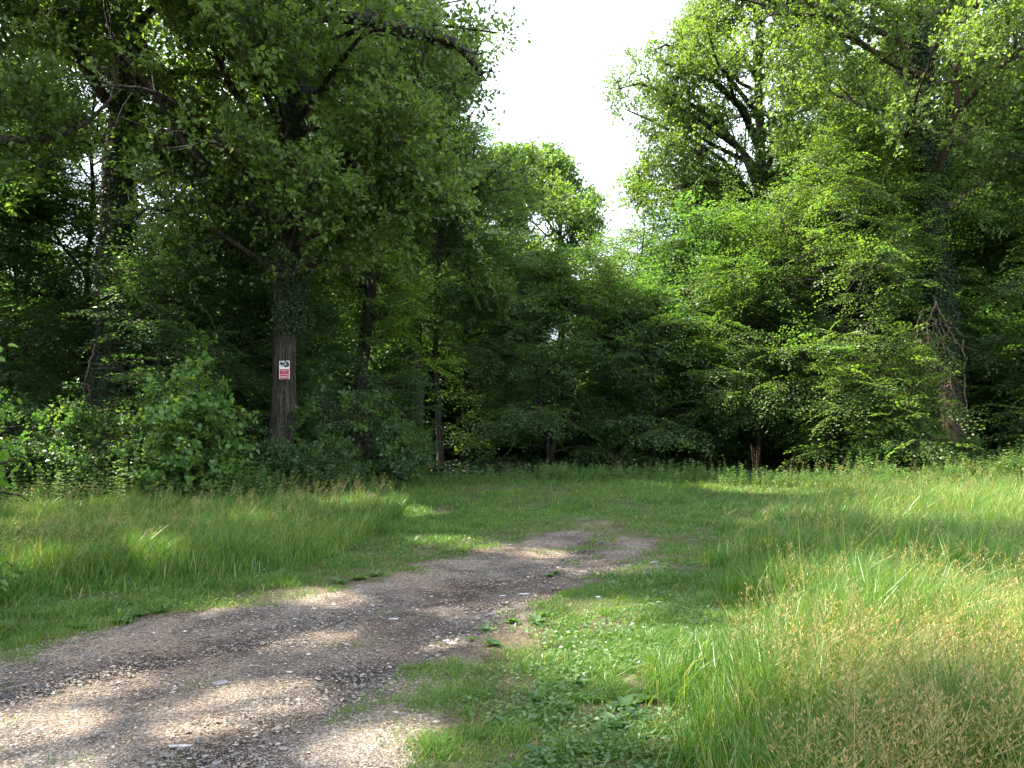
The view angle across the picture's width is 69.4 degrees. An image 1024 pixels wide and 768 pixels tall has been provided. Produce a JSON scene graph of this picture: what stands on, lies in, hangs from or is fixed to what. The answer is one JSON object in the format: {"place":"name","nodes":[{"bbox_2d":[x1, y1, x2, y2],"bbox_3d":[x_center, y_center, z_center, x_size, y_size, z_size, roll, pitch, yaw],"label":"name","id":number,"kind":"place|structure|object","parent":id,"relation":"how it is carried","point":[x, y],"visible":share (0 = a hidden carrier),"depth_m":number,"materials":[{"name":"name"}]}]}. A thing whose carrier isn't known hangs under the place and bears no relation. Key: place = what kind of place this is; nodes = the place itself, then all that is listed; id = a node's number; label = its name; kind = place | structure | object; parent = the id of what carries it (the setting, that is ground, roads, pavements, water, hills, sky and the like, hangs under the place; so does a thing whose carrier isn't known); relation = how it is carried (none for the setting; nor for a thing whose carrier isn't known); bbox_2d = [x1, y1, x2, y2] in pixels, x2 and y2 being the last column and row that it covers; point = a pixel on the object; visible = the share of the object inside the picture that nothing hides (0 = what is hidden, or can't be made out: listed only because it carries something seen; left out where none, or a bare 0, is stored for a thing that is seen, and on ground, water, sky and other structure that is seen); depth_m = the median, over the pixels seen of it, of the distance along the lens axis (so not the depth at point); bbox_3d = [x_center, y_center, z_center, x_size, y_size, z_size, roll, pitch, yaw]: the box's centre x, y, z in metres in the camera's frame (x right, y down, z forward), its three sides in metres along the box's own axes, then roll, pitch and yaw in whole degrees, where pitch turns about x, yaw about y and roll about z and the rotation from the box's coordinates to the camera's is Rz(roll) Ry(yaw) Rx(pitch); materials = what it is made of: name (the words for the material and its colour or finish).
{"place":"outdoors","nodes":[
{"label":"outdoors","id":0,"kind":"place"},
{"bbox_2d":[0,472,403,601],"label":"seeding grass","id":1,"kind":"structure","parent":0,"point":[176,517],"depth_m":10.57,"materials":[{"name":"green plant"}]},
{"bbox_2d":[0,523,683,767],"bbox_3d":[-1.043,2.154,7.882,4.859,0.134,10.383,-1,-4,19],"label":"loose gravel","id":2,"kind":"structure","parent":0,"point":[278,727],"depth_m":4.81,"materials":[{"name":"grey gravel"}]},
{"bbox_2d":[0,448,853,767],"bbox_3d":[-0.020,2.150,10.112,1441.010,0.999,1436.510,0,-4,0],"label":"ground","id":3,"kind":"structure","parent":0,"point":[372,632],"depth_m":5.46,"materials":[{"name":"grey gravel"}]},
{"bbox_2d":[0,339,29,591],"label":"lime shrub","id":4,"kind":"object","parent":3,"relation":"on","point":[4,455],"visible":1,"depth_m":6.30,"materials":[{"name":"green plant"}]},
{"bbox_2d":[6,383,57,483],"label":"hazel bush","id":5,"kind":"object","parent":3,"relation":"on","point":[21,395],"visible":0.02,"depth_m":18.27,"materials":[{"name":"green plant"}]},
{"bbox_2d":[0,369,76,495],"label":"bramble bush","id":6,"kind":"object","parent":3,"relation":"on","point":[5,433],"visible":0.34,"depth_m":17.14,"materials":[{"name":"green plant"}]},
{"bbox_2d":[0,153,126,431],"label":"hornbeam tree","id":7,"kind":"object","parent":3,"relation":"on","point":[56,339],"visible":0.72,"depth_m":20.27,"materials":[{"name":"green plant"}]},
{"bbox_2d":[0,271,134,438],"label":"hornbeam bush","id":8,"kind":"object","parent":3,"relation":"on","point":[39,336],"visible":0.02,"depth_m":26.91,"materials":[{"name":"green plant"}]},
{"bbox_2d":[0,35,137,406],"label":"young tree","id":9,"kind":"object","parent":3,"relation":"on","point":[64,289],"visible":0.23,"depth_m":22.32,"materials":[{"name":"green plant"}]},
{"bbox_2d":[0,377,141,495],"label":"bramble bush","id":10,"kind":"object","parent":3,"relation":"on","point":[61,430],"visible":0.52,"depth_m":16.46,"materials":[{"name":"green plant"}]},
{"bbox_2d":[0,62,144,424],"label":"hornbeam tree","id":11,"kind":"object","parent":3,"relation":"on","point":[69,250],"visible":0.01,"depth_m":26.51,"materials":[{"name":"green plant"}]},
{"bbox_2d":[0,272,205,435],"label":"hornbeam bush","id":12,"kind":"object","parent":3,"relation":"on","point":[137,352],"visible":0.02,"depth_m":26.55,"materials":[{"name":"green plant"}]},
{"bbox_2d":[0,0,214,224],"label":"oak tree","id":13,"kind":"object","parent":3,"relation":"on","point":[32,92],"visible":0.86,"depth_m":15.76,"materials":[{"name":"green plant"}]},
{"bbox_2d":[0,1,217,401],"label":"young tree","id":14,"kind":"object","parent":3,"relation":"on","point":[92,191],"visible":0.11,"depth_m":22.73,"materials":[{"name":"green plant"}]},
{"bbox_2d":[37,377,195,500],"bbox_3d":[-8.551,1.375,16.752,3.721,3.083,3.397,3,-5,-39],"label":"bramble bush","id":15,"kind":"object","parent":3,"relation":"on","point":[111,450],"visible":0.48,"depth_m":16.00,"materials":[{"name":"green plant"}]},
{"bbox_2d":[62,212,270,467],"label":"hornbeam tree","id":16,"kind":"object","parent":3,"relation":"on","point":[143,321],"visible":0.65,"depth_m":18.13,"materials":[{"name":"green plant"}]},
{"bbox_2d":[2,0,361,431],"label":"oak tree","id":17,"kind":"object","parent":3,"relation":"on","point":[110,189],"visible":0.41,"depth_m":19.88,"materials":[{"name":"green plant"}]},
{"bbox_2d":[117,331,259,498],"bbox_3d":[-6.753,0.831,16.029,2.661,4.085,3.537,0,-4,0],"label":"alder shrub","id":18,"kind":"object","parent":3,"relation":"on","point":[198,411],"visible":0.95,"depth_m":15.48,"materials":[{"name":"green plant"}]},
{"bbox_2d":[65,105,334,441],"bbox_3d":[-9.025,-2.646,21.422,7.007,11.594,7.247,4,-5,-44],"label":"young tree","id":19,"kind":"object","parent":3,"relation":"on","point":[234,302],"visible":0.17,"depth_m":20.55,"materials":[{"name":"green plant"}]},
{"bbox_2d":[59,1,416,411],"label":"forest tree","id":20,"kind":"object","parent":3,"relation":"on","point":[163,59],"visible":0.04,"depth_m":25.01,"materials":[{"name":"green plant"}]},
{"bbox_2d":[129,156,376,457],"bbox_3d":[-8.271,-2.083,23.430,8.225,11.527,8.532,0,-4,0],"label":"hornbeam tree","id":21,"kind":"object","parent":3,"relation":"on","point":[257,383],"visible":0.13,"depth_m":21.89,"materials":[{"name":"green plant"}]},
{"bbox_2d":[231,425,292,489],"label":"bramble bush","id":22,"kind":"object","parent":3,"relation":"on","point":[262,451],"visible":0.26,"depth_m":17.51,"materials":[{"name":"green plant"}]},
{"bbox_2d":[3,0,531,457],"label":"oak tree","id":23,"kind":"object","parent":3,"relation":"on","point":[402,174],"visible":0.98,"depth_m":17.75,"materials":[{"name":"green plant"}]},
{"bbox_2d":[279,361,289,378],"bbox_3d":[-5.906,-0.365,19.194,0.275,0.480,0.030,-1,-4,4],"label":"notice sign","id":24,"kind":"object","parent":23,"relation":"attached to","point":[284,369],"visible":1,"depth_m":19.18,"materials":[{"name":"white metal"}]},
{"bbox_2d":[184,311,388,452],"bbox_3d":[-9.325,1.065,30.756,8.291,9.182,10.092,-1,-4,8],"label":"hornbeam bush","id":25,"kind":"object","parent":3,"relation":"on","point":[349,374],"visible":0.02,"depth_m":31.12,"materials":[{"name":"green plant"}]},
{"bbox_2d":[200,286,380,458],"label":"hornbeam tree","id":26,"kind":"object","parent":3,"relation":"on","point":[265,349],"visible":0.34,"depth_m":22.46,"materials":[{"name":"green plant"}]},
{"bbox_2d":[249,425,331,494],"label":"bramble bush","id":27,"kind":"object","parent":3,"relation":"on","point":[288,459],"visible":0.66,"depth_m":17.48,"materials":[{"name":"green plant"}]},
{"bbox_2d":[220,233,425,397],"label":"forest tree","id":28,"kind":"object","parent":3,"relation":"on","point":[385,366],"depth_m":35.18,"materials":[{"name":"green plant"}]},
{"bbox_2d":[290,421,364,491],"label":"bramble bush","id":29,"kind":"object","parent":3,"relation":"on","point":[340,456],"visible":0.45,"depth_m":18.41,"materials":[{"name":"green plant"}]},
{"bbox_2d":[286,352,409,484],"bbox_3d":[-4.659,1.123,20.319,3.523,4.021,3.489,0,-4,0],"label":"hazel bush","id":30,"kind":"object","parent":3,"relation":"on","point":[355,425],"visible":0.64,"depth_m":20.20,"materials":[{"name":"green plant"}]},
{"bbox_2d":[314,121,404,355],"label":"forest tree","id":31,"kind":"object","parent":3,"relation":"on","point":[379,286],"visible":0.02,"depth_m":39.70,"materials":[{"name":"green plant"}]},
{"bbox_2d":[296,323,436,452],"bbox_3d":[-7.177,1.490,34.368,7.674,8.499,9.341,1,-4,-11],"label":"hornbeam bush","id":32,"kind":"object","parent":3,"relation":"on","point":[375,364],"visible":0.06,"depth_m":34.09,"materials":[{"name":"green plant"}]},
{"bbox_2d":[300,209,469,438],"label":"hornbeam tree","id":33,"kind":"object","parent":3,"relation":"on","point":[403,316],"visible":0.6,"depth_m":25.18,"materials":[{"name":"green plant"}]},
{"bbox_2d":[0,503,777,767],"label":"ground cover","id":34,"kind":"object","parent":3,"relation":"on","point":[553,756],"visible":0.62,"depth_m":4.84,"materials":[{"name":"green plant"}]},
{"bbox_2d":[345,401,436,485],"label":"bramble bush","id":35,"kind":"object","parent":3,"relation":"on","point":[401,464],"visible":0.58,"depth_m":21.16,"materials":[{"name":"green plant"}]},
{"bbox_2d":[304,0,479,446],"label":"oak tree","id":36,"kind":"object","parent":3,"relation":"on","point":[437,304],"visible":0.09,"depth_m":27.36,"materials":[{"name":"green plant"}]},
{"bbox_2d":[341,367,450,466],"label":"sapling","id":37,"kind":"object","parent":3,"relation":"on","point":[409,392],"visible":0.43,"depth_m":24.42,"materials":[{"name":"green plant"}]},
{"bbox_2d":[350,325,452,458],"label":"hornbeam bush","id":38,"kind":"object","parent":3,"relation":"on","point":[404,374],"visible":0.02,"depth_m":39.13,"materials":[{"name":"green plant"}]},
{"bbox_2d":[385,410,432,480],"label":"hazel bush","id":39,"kind":"object","parent":3,"relation":"on","point":[424,454],"visible":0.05,"depth_m":23.62,"materials":[{"name":"green plant"}]},
{"bbox_2d":[353,268,492,446],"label":"forest tree","id":40,"kind":"object","parent":3,"relation":"on","point":[455,400],"visible":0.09,"depth_m":38.22,"materials":[{"name":"green plant"}]},
{"bbox_2d":[305,0,584,471],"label":"oak tree","id":41,"kind":"object","parent":3,"relation":"on","point":[502,173],"visible":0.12,"depth_m":28.85,"materials":[{"name":"green plant"}]},
{"bbox_2d":[346,105,547,469],"bbox_3d":[-3.226,-4.028,30.231,9.781,15.385,8.775,-3,-5,43],"label":"hornbeam tree","id":42,"kind":"object","parent":3,"relation":"on","point":[438,416],"visible":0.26,"depth_m":29.08,"materials":[{"name":"green plant"}]},
{"bbox_2d":[398,340,511,458],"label":"hornbeam bush","id":43,"kind":"object","parent":3,"relation":"on","point":[456,423],"visible":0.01,"depth_m":41.48,"materials":[{"name":"green plant"}]},
{"bbox_2d":[392,326,523,462],"bbox_3d":[-3.564,1.413,40.901,9.587,9.334,8.561,3,-5,-39],"label":"hornbeam bush","id":44,"kind":"object","parent":3,"relation":"on","point":[447,452],"visible":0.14,"depth_m":39.00,"materials":[{"name":"green plant"}]},
{"bbox_2d":[0,471,958,767],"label":"short grass","id":45,"kind":"structure","parent":3,"relation":"on","point":[30,631],"depth_m":6.94,"materials":[{"name":"green plant"}]},
{"bbox_2d":[397,225,564,460],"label":"hornbeam tree","id":46,"kind":"object","parent":3,"relation":"on","point":[487,363],"visible":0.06,"depth_m":40.01,"materials":[{"name":"green plant"}]},
{"bbox_2d":[389,111,579,467],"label":"hornbeam tree","id":47,"kind":"object","parent":3,"relation":"on","point":[507,215],"visible":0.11,"depth_m":33.91,"materials":[{"name":"green plant"}]},
{"bbox_2d":[445,351,538,459],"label":"hornbeam bush","id":48,"kind":"object","parent":3,"relation":"on","point":[504,449],"visible":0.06,"depth_m":42.73,"materials":[{"name":"green plant"}]},
{"bbox_2d":[0,435,1023,506],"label":"undergrowth","id":49,"kind":"object","parent":3,"relation":"on","point":[566,473],"visible":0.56,"depth_m":21.18,"materials":[{"name":"green plant"}]},
{"bbox_2d":[461,136,586,336],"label":"oak tree","id":50,"kind":"object","parent":3,"relation":"on","point":[530,149],"visible":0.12,"depth_m":57.79,"materials":[{"name":"green plant"}]},
{"bbox_2d":[524,685,556,703],"bbox_3d":[0.162,1.853,4.416,0.190,0.045,0.245,-13,-6,31],"label":"plantain","id":51,"kind":"object","parent":3,"relation":"on","point":[545,689],"visible":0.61,"depth_m":4.44,"materials":[{"name":"green plant"}]},
{"bbox_2d":[524,744,556,763],"bbox_3d":[0.143,1.792,3.602,0.160,0.038,0.168,12,0,42],"label":"plantain","id":52,"kind":"object","parent":3,"relation":"on","point":[532,747],"visible":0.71,"depth_m":3.62,"materials":[{"name":"green plant"}]},
{"bbox_2d":[427,225,679,472],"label":"hornbeam tree","id":53,"kind":"object","parent":3,"relation":"on","point":[555,295],"visible":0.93,"depth_m":29.91,"materials":[{"name":"green plant"}]},
{"bbox_2d":[495,347,629,459],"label":"hornbeam bush","id":54,"kind":"object","parent":3,"relation":"on","point":[518,450],"visible":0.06,"depth_m":41.84,"materials":[{"name":"green plant"}]},
{"bbox_2d":[492,131,650,341],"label":"oak tree","id":55,"kind":"object","parent":3,"relation":"on","point":[588,216],"visible":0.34,"depth_m":59.52,"materials":[{"name":"green plant"}]},
{"bbox_2d":[515,347,646,460],"bbox_3d":[3.704,1.738,40.746,7.764,8.598,9.450,0,-4,5],"label":"hornbeam bush","id":56,"kind":"object","parent":3,"relation":"on","point":[561,454],"visible":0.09,"depth_m":38.98,"materials":[{"name":"green plant"}]},
{"bbox_2d":[598,712,626,735],"bbox_3d":[0.543,1.825,3.985,0.190,0.046,0.245,-5,-3,-1],"label":"plantain","id":57,"kind":"object","parent":3,"relation":"on","point":[610,719],"visible":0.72,"depth_m":4.02,"materials":[{"name":"green plant"}]},
{"bbox_2d":[606,694,641,708],"bbox_3d":[0.642,1.840,4.265,0.245,0.045,0.190,4,-5,-38],"label":"plantain","id":58,"kind":"object","parent":3,"relation":"on","point":[628,700],"visible":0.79,"depth_m":4.28,"materials":[{"name":"green plant"}]},
{"bbox_2d":[511,166,751,458],"bbox_3d":[6.441,-2.768,37.291,13.750,13.804,11.988,0,-4,0],"label":"hornbeam tree","id":59,"kind":"object","parent":3,"relation":"on","point":[630,241],"visible":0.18,"depth_m":36.22,"materials":[{"name":"green plant"}]},
{"bbox_2d":[604,373,681,458],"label":"hornbeam bush","id":60,"kind":"object","parent":3,"relation":"on","point":[647,443],"visible":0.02,"depth_m":43.96,"materials":[{"name":"green plant"}]},
{"bbox_2d":[549,263,762,470],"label":"hornbeam tree","id":61,"kind":"object","parent":3,"relation":"on","point":[670,317],"visible":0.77,"depth_m":29.38,"materials":[{"name":"green plant"}]},
{"bbox_2d":[352,449,1021,485],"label":"forest floor plants","id":62,"kind":"object","parent":3,"relation":"on","point":[496,465],"visible":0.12,"depth_m":29.95,"materials":[{"name":"green plant"}]},
{"bbox_2d":[636,377,753,461],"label":"hornbeam bush","id":63,"kind":"object","parent":3,"relation":"on","point":[710,452],"visible":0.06,"depth_m":41.30,"materials":[{"name":"green plant"}]},
{"bbox_2d":[565,169,836,470],"bbox_3d":[7.815,-2.660,33.286,10.872,13.316,11.117,0,-4,-3],"label":"forest tree","id":64,"kind":"object","parent":3,"relation":"on","point":[688,227],"visible":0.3,"depth_m":31.84,"materials":[{"name":"green plant"}]},
{"bbox_2d":[636,248,777,460],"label":"forest tree","id":65,"kind":"object","parent":3,"relation":"on","point":[676,399],"visible":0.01,"depth_m":40.55,"materials":[{"name":"green plant"}]},
{"bbox_2d":[590,0,912,462],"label":"oak tree","id":66,"kind":"object","parent":3,"relation":"on","point":[694,63],"visible":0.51,"depth_m":36.84,"materials":[{"name":"green plant"}]},
{"bbox_2d":[651,236,861,469],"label":"hornbeam tree","id":67,"kind":"object","parent":3,"relation":"on","point":[731,300],"visible":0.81,"depth_m":28.02,"materials":[{"name":"green plant"}]},
{"bbox_2d":[633,141,901,464],"bbox_3d":[10.315,-3.097,33.573,11.562,13.879,11.894,0,-4,0],"label":"hornbeam tree","id":68,"kind":"object","parent":3,"relation":"on","point":[739,454],"visible":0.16,"depth_m":31.28,"materials":[{"name":"green plant"}]},
{"bbox_2d":[731,392,814,462],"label":"hornbeam bush","id":69,"kind":"object","parent":3,"relation":"on","point":[771,449],"visible":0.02,"depth_m":37.74,"materials":[{"name":"green plant"}]},
{"bbox_2d":[733,130,921,422],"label":"forest tree","id":70,"kind":"object","parent":3,"relation":"on","point":[771,179],"visible":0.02,"depth_m":39.88,"materials":[{"name":"green plant"}]},
{"bbox_2d":[745,309,938,471],"bbox_3d":[14.717,1.155,32.175,7.848,8.691,9.552,1,-4,-18],"label":"hornbeam bush","id":71,"kind":"object","parent":3,"relation":"on","point":[846,435],"visible":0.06,"depth_m":31.18,"materials":[{"name":"green plant"}]},
{"bbox_2d":[671,0,1023,452],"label":"oak tree","id":72,"kind":"object","parent":3,"relation":"on","point":[913,72],"visible":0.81,"depth_m":26.77,"materials":[{"name":"green plant"}]},
{"bbox_2d":[684,91,1014,474],"bbox_3d":[11.750,-3.277,27.686,10.826,14.430,10.921,0,-4,0],"label":"hornbeam tree","id":73,"kind":"object","parent":3,"relation":"on","point":[881,258],"visible":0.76,"depth_m":26.61,"materials":[{"name":"green plant"}]},
{"bbox_2d":[730,79,972,460],"bbox_3d":[14.932,-5.022,34.438,11.591,17.960,10.286,-1,-4,12],"label":"forest tree","id":74,"kind":"object","parent":3,"relation":"on","point":[802,118],"visible":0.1,"depth_m":33.68,"materials":[{"name":"green plant"}]},
{"bbox_2d":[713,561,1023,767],"bbox_3d":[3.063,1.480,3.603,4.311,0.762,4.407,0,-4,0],"label":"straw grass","id":75,"kind":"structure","parent":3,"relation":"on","point":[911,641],"depth_m":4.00,"materials":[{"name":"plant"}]},
{"bbox_2d":[811,42,925,417],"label":"forest tree","id":76,"kind":"object","parent":3,"relation":"on","point":[869,151],"visible":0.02,"depth_m":37.63,"materials":[{"name":"green plant"}]},
{"bbox_2d":[718,489,1023,767],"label":"seeding grass","id":77,"kind":"structure","parent":3,"relation":"on","point":[922,755],"depth_m":2.93,"materials":[{"name":"green plant"}]},
{"bbox_2d":[849,417,895,469],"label":"hazel bush","id":78,"kind":"object","parent":3,"relation":"on","point":[867,438],"visible":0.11,"depth_m":24.81,"materials":[{"name":"green plant"}]},
{"bbox_2d":[759,173,989,447],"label":"hornbeam tree","id":79,"kind":"object","parent":3,"relation":"on","point":[864,225],"visible":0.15,"depth_m":31.31,"materials":[{"name":"green plant"}]},
{"bbox_2d":[781,303,1014,473],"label":"hornbeam tree","id":80,"kind":"object","parent":3,"relation":"on","point":[847,388],"visible":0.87,"depth_m":24.40,"materials":[{"name":"green plant"}]},
{"bbox_2d":[843,400,953,475],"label":"bramble bush","id":81,"kind":"object","parent":3,"relation":"on","point":[918,427],"visible":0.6,"depth_m":23.54,"materials":[{"name":"green plant"}]},
{"bbox_2d":[830,262,983,429],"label":"forest tree","id":82,"kind":"object","parent":3,"relation":"on","point":[921,300],"visible":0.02,"depth_m":39.15,"materials":[{"name":"green plant"}]},
{"bbox_2d":[848,0,1022,290],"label":"forest tree","id":83,"kind":"object","parent":3,"relation":"on","point":[960,2],"visible":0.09,"depth_m":36.95,"materials":[{"name":"green plant"}]},
{"bbox_2d":[857,110,1023,459],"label":"forest tree","id":84,"kind":"object","parent":3,"relation":"on","point":[960,215],"visible":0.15,"depth_m":33.46,"materials":[{"name":"green plant"}]},
{"bbox_2d":[900,372,990,461],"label":"hornbeam bush","id":85,"kind":"object","parent":3,"relation":"on","point":[968,381],"visible":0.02,"depth_m":35.13,"materials":[{"name":"green plant"}]},
{"bbox_2d":[901,109,996,341],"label":"forest tree","id":86,"kind":"object","parent":3,"relation":"on","point":[966,275],"visible":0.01,"depth_m":43.03,"materials":[{"name":"green plant"}]},
{"bbox_2d":[886,81,1023,439],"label":"forest tree","id":87,"kind":"object","parent":3,"relation":"on","point":[966,316],"visible":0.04,"depth_m":36.66,"materials":[{"name":"green plant"}]},
{"bbox_2d":[907,77,1012,339],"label":"forest tree","id":88,"kind":"object","parent":3,"relation":"on","point":[982,205],"visible":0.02,"depth_m":45.60,"materials":[{"name":"green plant"}]},
{"bbox_2d":[934,425,999,470],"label":"bramble bush","id":89,"kind":"object","parent":3,"relation":"on","point":[969,452],"visible":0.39,"depth_m":23.87,"materials":[{"name":"green plant"}]},
{"bbox_2d":[912,299,1023,461],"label":"hornbeam bush","id":90,"kind":"object","parent":3,"relation":"on","point":[988,397],"visible":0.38,"depth_m":29.37,"materials":[{"name":"green plant"}]},
{"bbox_2d":[922,94,1023,401],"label":"hornbeam tree","id":91,"kind":"object","parent":3,"relation":"on","point":[1018,180],"visible":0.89,"depth_m":26.99,"materials":[{"name":"green plant"}]},
{"bbox_2d":[930,13,1023,291],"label":"oak tree","id":92,"kind":"object","parent":3,"relation":"on","point":[997,252],"visible":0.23,"depth_m":32.52,"materials":[{"name":"green plant"}]},
{"bbox_2d":[934,354,1022,458],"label":"hornbeam bush","id":93,"kind":"object","parent":3,"relation":"on","point":[980,410],"visible":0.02,"depth_m":36.30,"materials":[{"name":"green plant"}]},
{"bbox_2d":[953,58,1023,316],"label":"forest tree","id":94,"kind":"object","parent":3,"relation":"on","point":[994,255],"depth_m":39.10,"materials":[{"name":"green plant"}]},
{"bbox_2d":[956,195,1023,462],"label":"forest tree","id":95,"kind":"object","parent":3,"relation":"on","point":[1002,267],"visible":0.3,"depth_m":31.80,"materials":[{"name":"green plant"}]},
{"bbox_2d":[970,329,1023,464],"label":"hornbeam tree","id":96,"kind":"object","parent":3,"relation":"on","point":[1013,414],"visible":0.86,"depth_m":25.98,"materials":[{"name":"green plant"}]},
{"bbox_2d":[0,470,1023,767],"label":"tall grass","id":97,"kind":"structure","parent":0,"point":[738,736],"depth_m":6.73,"materials":[{"name":"green plant"}]},
{"bbox_2d":[0,0,1023,340],"label":"sky","id":98,"kind":"structure","parent":0,"point":[548,86],"materials":[{"name":"white"}]},
{"bbox_2d":[711,452,1023,579],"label":"seeding grass","id":99,"kind":"structure","parent":0,"point":[860,487],"depth_m":9.57,"materials":[{"name":"green plant"}]},
{"bbox_2d":[747,458,1023,615],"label":"tall grass","id":100,"kind":"structure","parent":0,"point":[892,557],"depth_m":7.04,"materials":[{"name":"green plant"}]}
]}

